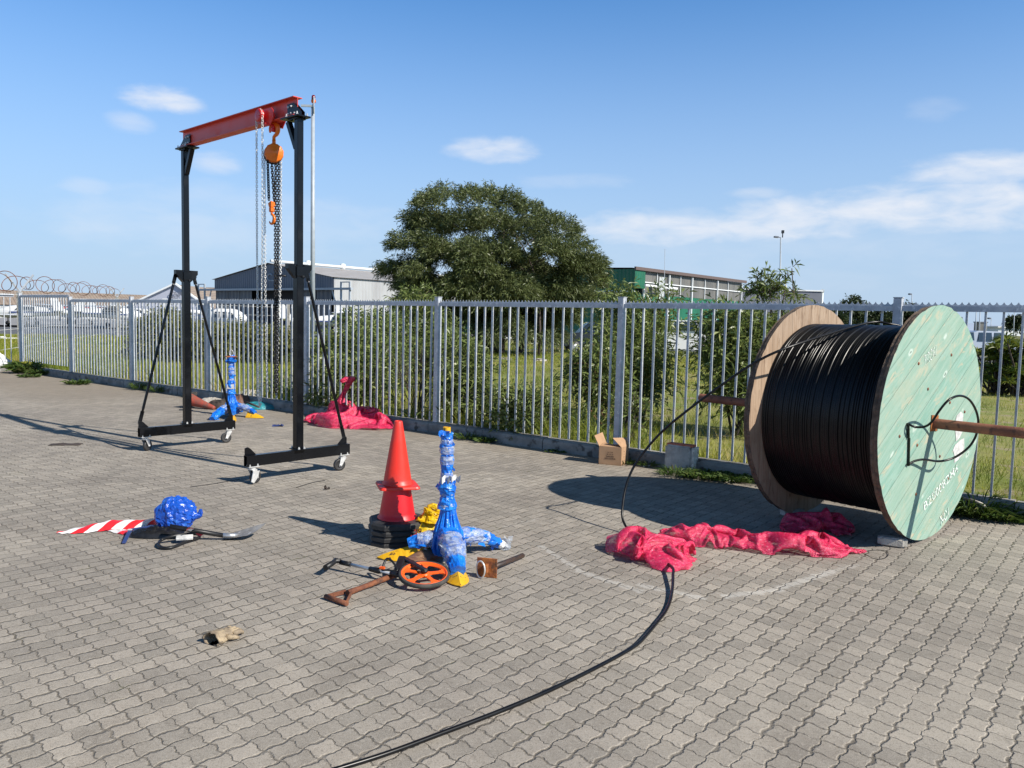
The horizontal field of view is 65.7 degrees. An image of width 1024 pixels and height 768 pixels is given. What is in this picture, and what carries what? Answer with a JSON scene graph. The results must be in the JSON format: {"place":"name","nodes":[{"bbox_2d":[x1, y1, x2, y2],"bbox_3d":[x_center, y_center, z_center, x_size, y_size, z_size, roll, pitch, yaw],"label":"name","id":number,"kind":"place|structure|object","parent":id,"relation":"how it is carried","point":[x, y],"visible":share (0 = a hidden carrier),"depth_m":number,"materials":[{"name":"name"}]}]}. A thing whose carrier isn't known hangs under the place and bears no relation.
{"place":"outdoors","nodes":[
{"label":"outdoors","id":0,"kind":"place"},
{"bbox_2d":[48,443,82,445],"bbox_3d":[-5.282,0.711,9.385,0.340,0.013,0.140,0,5,-11],"label":"rubber disc","id":1,"kind":"object","parent":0,"point":[63,444],"visible":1,"depth_m":9.38,"materials":[{"name":"black rubber"}]},
{"bbox_2d":[0,327,343,335],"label":"side road","id":2,"kind":"structure","parent":0,"point":[13,330],"depth_m":62.90,"materials":[{"name":"grey asphalt"}]},
{"bbox_2d":[209,398,225,408],"bbox_3d":[-4.893,0.322,13.290,0.535,0.173,0.307,1,5,0],"label":"tool bag","id":3,"kind":"object","parent":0,"point":[217,404],"visible":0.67,"depth_m":13.21,"materials":[{"name":"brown fabric"}]},
{"bbox_2d":[0,318,471,334],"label":"apron","id":4,"kind":"object","parent":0,"point":[13,321],"depth_m":101.27,"materials":[{"name":"concrete"}]},
{"bbox_2d":[0,302,83,325],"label":"light aircraft","id":5,"kind":"object","parent":4,"relation":"on","point":[13,312],"visible":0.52,"depth_m":77.27,"materials":[{"name":"white paint"}]},
{"bbox_2d":[0,290,146,319],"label":"long hangar","id":6,"kind":"structure","parent":4,"relation":"on","point":[13,301],"depth_m":143.65,"materials":[{"name":"beige"}]},
{"bbox_2d":[35,302,114,324],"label":"light aircraft","id":7,"kind":"object","parent":4,"relation":"on","point":[75,316],"visible":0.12,"depth_m":88.08,"materials":[{"name":"white paint"}]},
{"bbox_2d":[51,298,143,326],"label":"light aircraft","id":8,"kind":"object","parent":4,"relation":"on","point":[99,312],"visible":0.38,"depth_m":79.12,"materials":[{"name":"white paint"}]},
{"bbox_2d":[123,283,215,321],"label":"gabled hangar","id":9,"kind":"structure","parent":4,"relation":"on","point":[164,292],"depth_m":124.42,"materials":[{"name":"white metal"}]},
{"bbox_2d":[162,298,246,323],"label":"helicopter","id":10,"kind":"object","parent":4,"relation":"on","point":[223,313],"visible":0.36,"depth_m":69.26,"materials":[{"name":"white paint"}]},
{"bbox_2d":[198,259,454,332],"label":"aircraft hangar","id":11,"kind":"structure","parent":4,"relation":"on","point":[343,282],"depth_m":85.55,"materials":[{"name":"grey paint"}]},
{"bbox_2d":[217,291,227,304],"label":"door","id":12,"kind":"structure","parent":11,"relation":"in","point":[222,295],"depth_m":91.61,"materials":[{"name":"grey metal"}]},
{"bbox_2d":[228,291,239,309],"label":"door","id":13,"kind":"structure","parent":11,"relation":"in","point":[232,295],"depth_m":90.15,"materials":[{"name":"grey metal"}]},
{"bbox_2d":[240,291,251,323],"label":"door","id":14,"kind":"structure","parent":11,"relation":"in","point":[244,295],"depth_m":88.73,"materials":[{"name":"grey metal"}]},
{"bbox_2d":[317,290,331,331],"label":"door","id":15,"kind":"structure","parent":11,"relation":"in","point":[324,295],"depth_m":80.46,"materials":[{"name":"grey metal"}]},
{"bbox_2d":[0,371,1023,767],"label":"paving","id":16,"kind":"structure","parent":0,"point":[910,655],"depth_m":4.22,"materials":[{"name":"concrete"}]},
{"bbox_2d":[0,360,53,372],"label":"weed tuft","id":17,"kind":"object","parent":16,"relation":"on","point":[16,367],"visible":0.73,"depth_m":19.42,"materials":[{"name":"green plant"}]},
{"bbox_2d":[14,373,41,377],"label":"weed tuft","id":18,"kind":"object","parent":16,"relation":"on","point":[27,375],"visible":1,"depth_m":18.32,"materials":[{"name":"green plant"}]},
{"bbox_2d":[23,367,57,374],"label":"weed tuft","id":19,"kind":"object","parent":16,"relation":"on","point":[30,370],"visible":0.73,"depth_m":19.07,"materials":[{"name":"green plant"}]},
{"bbox_2d":[60,379,92,384],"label":"weed tuft","id":20,"kind":"object","parent":16,"relation":"on","point":[79,382],"visible":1,"depth_m":16.85,"materials":[{"name":"green plant"}]},
{"bbox_2d":[57,518,202,536],"bbox_3d":[-2.700,1.016,5.700,1.054,0.120,0.300,2,5,10],"label":"barrier tape","id":21,"kind":"object","parent":16,"relation":"on","point":[119,526],"visible":0.89,"depth_m":5.78,"materials":[{"name":"red plastic"}]},
{"bbox_2d":[122,525,153,543],"bbox_3d":[-2.631,1.056,5.580,0.171,0.060,0.255,0,5,-15],"label":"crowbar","id":22,"kind":"object","parent":16,"relation":"on","point":[127,535],"visible":1,"depth_m":5.61,"materials":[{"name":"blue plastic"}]},
{"bbox_2d":[128,381,147,389],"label":"weed tuft","id":23,"kind":"object","parent":16,"relation":"on","point":[137,386],"visible":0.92,"depth_m":16.02,"materials":[{"name":"green plant"}]},
{"bbox_2d":[143,384,165,392],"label":"weed tuft","id":24,"kind":"object","parent":16,"relation":"on","point":[155,389],"visible":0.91,"depth_m":15.60,"materials":[{"name":"green plant"}]},
{"bbox_2d":[129,526,183,538],"bbox_3d":[-2.531,1.048,5.659,0.384,0.069,0.163,1,5,0],"label":"bin bag","id":25,"kind":"object","parent":16,"relation":"on","point":[153,532],"visible":0.92,"depth_m":5.60,"materials":[{"name":"black plastic"}]},
{"bbox_2d":[154,495,202,526],"bbox_3d":[-2.446,0.943,5.769,0.287,0.261,0.277,5,6,38],"label":"plastic bag","id":26,"kind":"object","parent":16,"relation":"on","point":[177,510],"visible":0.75,"depth_m":5.70,"materials":[{"name":"blue plastic"}]},
{"bbox_2d":[156,532,200,549],"bbox_3d":[-2.284,1.074,5.474,0.323,0.058,0.191,-3,6,-43],"label":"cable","id":27,"kind":"object","parent":16,"relation":"on","point":[187,537],"visible":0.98,"depth_m":5.48,"materials":[{"name":"black rubber"}]},
{"bbox_2d":[182,392,215,409],"bbox_3d":[-5.176,0.280,13.212,0.575,0.262,0.260,3,5,24],"label":"traffic cone","id":28,"kind":"object","parent":16,"relation":"on","point":[198,402],"visible":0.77,"depth_m":13.16,"materials":[{"name":"orange plastic"}]},
{"bbox_2d":[169,523,265,539],"bbox_3d":[-2.080,1.039,5.634,0.642,0.134,0.159,1,5,-9],"label":"shovel","id":29,"kind":"object","parent":16,"relation":"on","point":[246,532],"visible":1,"depth_m":5.59,"materials":[{"name":"grey metal"}]},
{"bbox_2d":[202,625,243,645],"bbox_3d":[-1.404,1.221,3.900,0.124,0.062,0.196,4,5,31],"label":"leather glove","id":30,"kind":"object","parent":16,"relation":"on","point":[216,637],"visible":1,"depth_m":3.86,"materials":[{"name":"beige leather"}]},
{"bbox_2d":[209,350,263,421],"bbox_3d":[-4.207,0.003,12.118,0.740,1.036,0.908,4,5,25],"label":"jack stand","id":31,"kind":"object","parent":16,"relation":"on","point":[236,407],"visible":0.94,"depth_m":12.24,"materials":[{"name":"blue plastic"}]},
{"bbox_2d":[235,393,250,403],"bbox_3d":[-4.722,0.267,13.794,0.460,0.208,0.324,1,5,0],"label":"jacket","id":32,"kind":"object","parent":16,"relation":"on","point":[241,398],"visible":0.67,"depth_m":13.73,"materials":[{"name":"brown fabric"}]},
{"bbox_2d":[138,96,349,482],"bbox_3d":[-2.943,-0.997,8.519,2.570,3.671,1.161,6,6,42],"label":"gantry crane","id":33,"kind":"object","parent":16,"relation":"on","point":[290,110],"visible":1,"depth_m":8.17,"materials":[{"name":"black metal"}]},
{"bbox_2d":[255,107,285,407],"bbox_3d":[-2.418,-1.237,7.962,0.258,2.973,0.242,-2,6,-38],"label":"beam trolley","id":34,"kind":"object","parent":33,"relation":"hanging from","point":[265,117],"visible":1,"depth_m":7.90,"materials":[{"name":"silver metal"}]},
{"bbox_2d":[263,122,283,395],"bbox_3d":[-2.403,-1.244,7.999,0.186,2.731,0.167,-1,5,-22],"label":"chain hoist","id":35,"kind":"object","parent":34,"relation":"hanging from","point":[273,152],"visible":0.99,"depth_m":7.97,"materials":[{"name":"orange metal"}]},
{"bbox_2d":[247,401,274,409],"bbox_3d":[-4.274,0.352,13.351,0.593,0.133,0.242,0,5,-16],"label":"plastic sheet","id":36,"kind":"object","parent":16,"relation":"on","point":[265,406],"visible":0.67,"depth_m":13.30,"materials":[{"name":"teal plastic"}]},
{"bbox_2d":[304,376,393,428],"bbox_3d":[-2.469,0.250,11.746,1.045,0.681,1.731,-2,6,-35],"label":"netting","id":37,"kind":"object","parent":16,"relation":"on","point":[355,417],"visible":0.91,"depth_m":11.45,"materials":[{"name":"fabric"}]},
{"bbox_2d":[324,547,433,605],"bbox_3d":[-0.739,1.154,4.849,0.237,0.075,1.036,4,5,26],"label":"spade","id":38,"kind":"object","parent":16,"relation":"on","point":[424,555],"visible":0.73,"depth_m":4.66,"materials":[{"name":"metal"}]},
{"bbox_2d":[323,556,449,588],"bbox_3d":[-0.755,1.121,4.841,0.785,0.105,0.304,3,5,18],"label":"measuring wheel","id":39,"kind":"object","parent":16,"relation":"on","point":[401,569],"visible":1,"depth_m":4.80,"materials":[{"name":"orange plastic"}]},
{"bbox_2d":[369,534,407,548],"bbox_3d":[-0.829,1.092,5.696,0.380,0.065,0.380,0,5,-14],"label":"traffic cone","id":40,"kind":"object","parent":16,"relation":"on","point":[388,545],"visible":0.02,"depth_m":5.51,"materials":[{"name":"black rubber"}]},
{"bbox_2d":[369,530,410,542],"bbox_3d":[-0.825,1.053,5.689,0.380,0.065,0.380,0,5,-14],"label":"traffic cone","id":41,"kind":"object","parent":40,"relation":"on","point":[387,539],"visible":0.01,"depth_m":5.51,"materials":[{"name":"black rubber"}]},
{"bbox_2d":[368,523,417,537],"bbox_3d":[-0.827,1.013,5.688,0.380,0.065,0.380,0,5,-17],"label":"traffic cone","id":42,"kind":"object","parent":41,"relation":"on","point":[385,534],"visible":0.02,"depth_m":5.51,"materials":[{"name":"black rubber"}]},
{"bbox_2d":[369,490,420,531],"bbox_3d":[-0.817,0.695,5.661,0.380,0.620,0.380,0,5,-14],"label":"traffic cone","id":43,"kind":"object","parent":42,"relation":"on","point":[397,512],"visible":0.72,"depth_m":5.57,"materials":[{"name":"red plastic"}]},
{"bbox_2d":[376,420,419,490],"bbox_3d":[-0.812,0.495,5.645,0.284,0.472,0.284,0,5,-17],"label":"traffic cone","id":44,"kind":"object","parent":43,"relation":"on","point":[397,476],"visible":1,"depth_m":5.59,"materials":[{"name":"red plastic"}]},
{"bbox_2d":[411,503,439,535],"bbox_3d":[-0.591,0.994,5.542,0.281,0.289,0.401,1,5,0],"label":"carrier bag","id":45,"kind":"object","parent":16,"relation":"on","point":[427,518],"visible":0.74,"depth_m":5.58,"materials":[{"name":"yellow plastic"}]},
{"bbox_2d":[377,427,512,586],"bbox_3d":[-0.312,0.728,5.262,0.791,0.884,0.846,6,6,42],"label":"jack stand","id":46,"kind":"object","parent":16,"relation":"on","point":[448,538],"visible":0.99,"depth_m":5.22,"materials":[{"name":"blue plastic"}]},
{"bbox_2d":[454,432,479,439],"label":"weed tuft","id":47,"kind":"object","parent":16,"relation":"on","point":[462,437],"visible":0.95,"depth_m":10.49,"materials":[{"name":"green plant"}]},
{"bbox_2d":[473,435,495,442],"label":"weed tuft","id":48,"kind":"object","parent":16,"relation":"on","point":[481,439],"visible":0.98,"depth_m":10.29,"materials":[{"name":"green plant"}]},
{"bbox_2d":[476,553,524,578],"bbox_3d":[-0.037,1.130,5.098,0.120,0.122,0.514,5,6,35],"label":"sledgehammer","id":49,"kind":"object","parent":16,"relation":"on","point":[486,567],"visible":1,"depth_m":4.92,"materials":[{"name":"metal"}]},
{"bbox_2d":[0,366,1023,513],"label":"kerb","id":50,"kind":"structure","parent":16,"relation":"on","point":[589,449],"depth_m":10.31,"materials":[{"name":"concrete"}]},
{"bbox_2d":[0,353,10,364],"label":"plastic sack","id":51,"kind":"object","parent":50,"relation":"on","point":[2,358],"visible":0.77,"depth_m":20.29,"materials":[{"name":"white plastic"}]},
{"bbox_2d":[0,293,13,361],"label":"palisade fence","id":52,"kind":"object","parent":50,"relation":"on","point":[6,295],"visible":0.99,"depth_m":20.10,"materials":[{"name":"metal"}]},
{"bbox_2d":[18,293,1023,499],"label":"palisade fence","id":53,"kind":"object","parent":50,"relation":"on","point":[898,307],"visible":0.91,"depth_m":11.11,"materials":[{"name":"metal"}]},
{"bbox_2d":[594,432,628,465],"bbox_3d":[1.129,0.736,9.007,0.356,0.335,0.218,3,5,21],"label":"cardboard box","id":54,"kind":"object","parent":16,"relation":"on","point":[613,454],"visible":1,"depth_m":8.93,"materials":[{"name":"brown cardboard"}]},
{"bbox_2d":[637,459,662,466],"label":"weed tuft","id":55,"kind":"object","parent":16,"relation":"on","point":[651,464],"visible":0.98,"depth_m":8.85,"materials":[{"name":"green plant"}]},
{"bbox_2d":[654,465,699,476],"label":"weed tuft","id":56,"kind":"object","parent":16,"relation":"on","point":[669,470],"visible":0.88,"depth_m":8.35,"materials":[{"name":"green plant"}]},
{"bbox_2d":[665,442,698,471],"bbox_3d":[1.854,0.802,8.675,0.337,0.297,0.153,5,6,35],"label":"concrete block","id":57,"kind":"object","parent":16,"relation":"on","point":[682,455],"depth_m":8.61,"materials":[{"name":"concrete"}]},
{"bbox_2d":[678,468,732,479],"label":"weed tuft","id":58,"kind":"object","parent":16,"relation":"on","point":[701,474],"visible":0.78,"depth_m":8.22,"materials":[{"name":"green plant"}]},
{"bbox_2d":[705,470,752,482],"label":"weed tuft","id":59,"kind":"object","parent":16,"relation":"on","point":[736,478],"visible":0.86,"depth_m":8.11,"materials":[{"name":"green plant"}]},
{"bbox_2d":[605,507,866,571],"bbox_3d":[1.764,1.084,5.768,2.248,0.182,0.917,-1,5,-23],"label":"netting","id":60,"kind":"object","parent":16,"relation":"on","point":[662,548],"visible":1,"depth_m":5.58,"materials":[{"name":"fabric"}]},
{"bbox_2d":[744,305,980,539],"bbox_3d":[2.913,0.265,6.243,1.765,1.764,1.340,-2,6,-40],"label":"cable reel","id":61,"kind":"object","parent":16,"relation":"on","point":[848,416],"visible":0.98,"depth_m":5.96,"materials":[{"name":"green wood"}]},
{"bbox_2d":[332,321,899,767],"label":"power cable","id":62,"kind":"object","parent":61,"relation":"attached to","point":[482,717],"visible":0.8,"depth_m":3.69,"materials":[{"name":"black rubber"}]},
{"bbox_2d":[698,394,1023,438],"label":"steel pipe","id":63,"kind":"object","parent":61,"relation":"attached to","point":[987,429],"visible":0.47,"depth_m":5.76,"materials":[{"name":"brown metal"}]},
{"bbox_2d":[877,534,907,547],"bbox_3d":[2.815,1.163,5.868,0.200,0.067,0.101,4,5,25],"label":"paving block","id":64,"kind":"object","parent":16,"relation":"on","point":[893,541],"depth_m":5.83,"materials":[{"name":"grey concrete"}]},
{"bbox_2d":[952,490,1023,517],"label":"weed tuft","id":65,"kind":"object","parent":16,"relation":"on","point":[1003,509],"visible":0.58,"depth_m":6.75,"materials":[{"name":"green plant"}]},
{"bbox_2d":[958,504,1023,521],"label":"weed tuft","id":66,"kind":"object","parent":16,"relation":"on","point":[981,516],"visible":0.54,"depth_m":6.68,"materials":[{"name":"green plant"}]},
{"bbox_2d":[987,511,1023,523],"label":"weed tuft","id":67,"kind":"object","parent":16,"relation":"on","point":[1018,522],"visible":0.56,"depth_m":6.62,"materials":[{"name":"green plant"}]},
{"bbox_2d":[0,325,1023,356],"bbox_3d":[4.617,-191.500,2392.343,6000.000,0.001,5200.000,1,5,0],"label":"ground","id":68,"kind":"structure","parent":0,"point":[322,333],"depth_m":84.05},
{"bbox_2d":[4,274,33,351],"bbox_3d":[-16.083,-2.090,25.947,0.856,3.010,0.152,1,5,-5],"label":"concrete post","id":69,"kind":"object","parent":68,"relation":"on","point":[24,285],"visible":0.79,"depth_m":25.88,"materials":[{"name":"concrete"}]},
{"bbox_2d":[110,288,123,336],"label":"concrete post","id":70,"kind":"object","parent":68,"relation":"on","point":[116,297],"visible":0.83,"depth_m":45.81,"materials":[{"name":"concrete"}]},
{"bbox_2d":[0,271,117,296],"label":"razor wire","id":71,"kind":"object","parent":70,"relation":"attached to","point":[54,285],"visible":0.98,"depth_m":30.51,"materials":[{"name":"metal"}]},
{"bbox_2d":[0,293,284,349],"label":"strand wire","id":72,"kind":"object","parent":70,"relation":"attached to","point":[121,310],"visible":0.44,"depth_m":41.79,"materials":[{"name":"metal"}]},
{"bbox_2d":[115,304,311,364],"bbox_3d":[-9.082,-1.345,24.238,6.451,2.273,2.899,1,5,0],"label":"hedge","id":73,"kind":"object","parent":68,"relation":"on","point":[250,341],"visible":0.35,"depth_m":23.89,"materials":[{"name":"green plant"}]},
{"bbox_2d":[370,178,617,356],"bbox_3d":[-0.927,-5.586,37.686,12.008,8.842,9.635,1,5,0],"label":"willow tree","id":74,"kind":"object","parent":68,"relation":"on","point":[479,272],"visible":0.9,"depth_m":35.89,"materials":[{"name":"green plant"}]},
{"bbox_2d":[464,266,746,333],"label":"green hangar","id":75,"kind":"structure","parent":68,"relation":"on","point":[702,285],"depth_m":86.70,"materials":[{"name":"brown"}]},
{"bbox_2d":[774,230,783,314],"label":"street lamp","id":76,"kind":"object","parent":68,"relation":"on","point":[782,231],"visible":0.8,"depth_m":59.30,"materials":[{"name":"grey metal"}]},
{"bbox_2d":[741,288,822,329],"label":"flat roofed building","id":77,"kind":"structure","parent":68,"relation":"on","point":[815,295],"depth_m":149.08,"materials":[{"name":"grey stone"}]},
{"bbox_2d":[831,310,859,324],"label":"dark tree","id":78,"kind":"object","parent":68,"relation":"on","point":[843,316],"visible":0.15,"depth_m":76.43,"materials":[{"name":"green plant"}]},
{"bbox_2d":[841,293,877,324],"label":"dark tree","id":79,"kind":"object","parent":68,"relation":"on","point":[858,315],"visible":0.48,"depth_m":78.78,"materials":[{"name":"green plant"}]},
{"bbox_2d":[868,311,892,324],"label":"dark tree","id":80,"kind":"object","parent":68,"relation":"on","point":[887,316],"visible":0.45,"depth_m":78.96,"materials":[{"name":"green plant"}]},
{"bbox_2d":[903,299,914,323],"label":"dark tree","id":81,"kind":"object","parent":68,"relation":"on","point":[907,315],"visible":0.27,"depth_m":80.30,"materials":[{"name":"green plant"}]},
{"bbox_2d":[974,322,987,330],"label":"guard booth","id":82,"kind":"object","parent":68,"relation":"on","point":[981,326],"visible":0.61,"depth_m":118.99,"materials":[{"name":"grey stone"}]},
{"bbox_2d":[987,326,1020,335],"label":"white shed","id":83,"kind":"structure","parent":68,"relation":"on","point":[993,328],"depth_m":195.41,"materials":[{"name":"white"}]},
{"bbox_2d":[1000,314,1023,338],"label":"dark tree","id":84,"kind":"object","parent":68,"relation":"on","point":[1009,321],"visible":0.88,"depth_m":158.84,"materials":[{"name":"green plant"}]},
{"bbox_2d":[0,0,1023,325],"label":"sky","id":85,"kind":"structure","parent":0,"point":[884,139],"materials":[{"name":"blue"}]},
{"bbox_2d":[0,333,1023,501],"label":"grass field","id":86,"kind":"structure","parent":0,"point":[1007,414],"depth_m":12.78,"materials":[{"name":"green plant"}]},
{"bbox_2d":[249,363,292,397],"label":"wattle bush","id":87,"kind":"object","parent":86,"relation":"on","point":[279,385],"visible":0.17,"depth_m":15.03,"materials":[{"name":"green plant"}]},
{"bbox_2d":[287,304,289,333],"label":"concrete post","id":88,"kind":"object","parent":86,"relation":"on","point":[288,314],"visible":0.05,"depth_m":45.81,"materials":[{"name":"concrete"}]},
{"bbox_2d":[301,95,315,338],"bbox_3d":[-7.103,-5.396,27.651,0.507,9.155,0.209,1,5,0],"label":"lamp mast","id":89,"kind":"object","parent":86,"relation":"on","point":[312,260],"visible":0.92,"depth_m":27.54,"materials":[{"name":"grey metal"}]},
{"bbox_2d":[279,304,357,336],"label":"light aircraft","id":90,"kind":"object","parent":86,"relation":"on","point":[332,317],"visible":0.14,"depth_m":61.15,"materials":[{"name":"white paint"}]},
{"bbox_2d":[287,315,422,411],"bbox_3d":[-2.717,-0.159,13.318,2.532,2.031,2.105,1,5,0],"label":"wattle bush","id":91,"kind":"object","parent":86,"relation":"on","point":[367,371],"visible":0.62,"depth_m":13.04,"materials":[{"name":"green plant"}]},
{"bbox_2d":[331,300,419,393],"bbox_3d":[-2.634,-0.689,15.266,1.634,1.907,1.885,0,5,-21],"label":"wattle bush","id":92,"kind":"object","parent":86,"relation":"on","point":[380,326],"visible":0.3,"depth_m":15.04,"materials":[{"name":"green plant"}]},
{"bbox_2d":[385,344,443,414],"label":"dry shrub","id":93,"kind":"object","parent":86,"relation":"on","point":[413,392],"visible":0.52,"depth_m":12.26,"materials":[{"name":"green plant"}]},
{"bbox_2d":[384,279,470,388],"bbox_3d":[-1.863,-1.026,16.686,2.088,2.386,1.892,1,5,0],"label":"wattle bush","id":94,"kind":"object","parent":86,"relation":"on","point":[407,294],"visible":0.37,"depth_m":16.67,"materials":[{"name":"green plant"}]},
{"bbox_2d":[414,325,506,423],"bbox_3d":[-0.708,-0.104,11.761,1.490,1.552,1.573,1,5,0],"label":"wattle bush","id":95,"kind":"object","parent":86,"relation":"on","point":[464,372],"visible":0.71,"depth_m":11.53,"materials":[{"name":"green plant"}]},
{"bbox_2d":[469,376,581,441],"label":"wattle bush","id":96,"kind":"object","parent":86,"relation":"on","point":[510,421],"visible":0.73,"depth_m":10.45,"materials":[{"name":"green plant"}]},
{"bbox_2d":[549,329,643,430],"bbox_3d":[1.167,-0.028,11.131,1.417,1.504,1.308,1,5,0],"label":"wattle bush","id":97,"kind":"object","parent":86,"relation":"on","point":[594,375],"visible":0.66,"depth_m":11.01,"materials":[{"name":"green plant"}]},
{"bbox_2d":[590,386,660,447],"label":"wattle bush","id":98,"kind":"object","parent":86,"relation":"on","point":[645,407],"visible":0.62,"depth_m":9.91,"materials":[{"name":"green plant"}]},
{"bbox_2d":[569,276,696,422],"bbox_3d":[1.900,-0.537,12.167,1.741,2.324,2.162,4,5,30],"label":"wattle bush","id":99,"kind":"object","parent":86,"relation":"on","point":[648,343],"visible":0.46,"depth_m":11.96,"materials":[{"name":"green plant"}]},
{"bbox_2d":[672,292,816,438],"bbox_3d":[3.287,-0.243,10.747,2.142,2.028,1.700,1,5,0],"label":"wattle bush","id":100,"kind":"object","parent":86,"relation":"on","point":[731,341],"visible":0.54,"depth_m":10.69,"materials":[{"name":"green plant"}]},
{"bbox_2d":[736,258,815,326],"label":"wattle bush","id":101,"kind":"object","parent":86,"relation":"on","point":[770,288],"visible":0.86,"depth_m":11.10,"materials":[{"name":"green plant"}]},
{"bbox_2d":[974,341,1023,394],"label":"spiky shrub","id":102,"kind":"object","parent":86,"relation":"on","point":[988,368],"visible":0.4,"depth_m":19.87,"materials":[{"name":"green plant"}]},
{"bbox_2d":[986,332,1023,396],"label":"spiky shrub","id":103,"kind":"object","parent":86,"relation":"on","point":[1010,372],"visible":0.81,"depth_m":19.43,"materials":[{"name":"green plant"}]},
{"bbox_2d":[505,345,992,362],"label":"road","id":104,"kind":"structure","parent":0,"point":[674,350],"depth_m":48.00,"materials":[{"name":"grey asphalt"}]},
{"bbox_2d":[556,322,636,352],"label":"parked car","id":105,"kind":"object","parent":104,"relation":"on","point":[566,345],"visible":0.21,"depth_m":43.22,"materials":[{"name":"black paint"}]},
{"bbox_2d":[655,320,721,349],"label":"white van","id":106,"kind":"object","parent":104,"relation":"on","point":[682,343],"visible":0.02,"depth_m":42.57,"materials":[{"name":"white paint"}]},
{"bbox_2d":[969,330,1022,351],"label":"double cab pickup","id":107,"kind":"object","parent":104,"relation":"on","point":[977,337],"visible":0.02,"depth_m":46.51,"materials":[{"name":"silver metal"}]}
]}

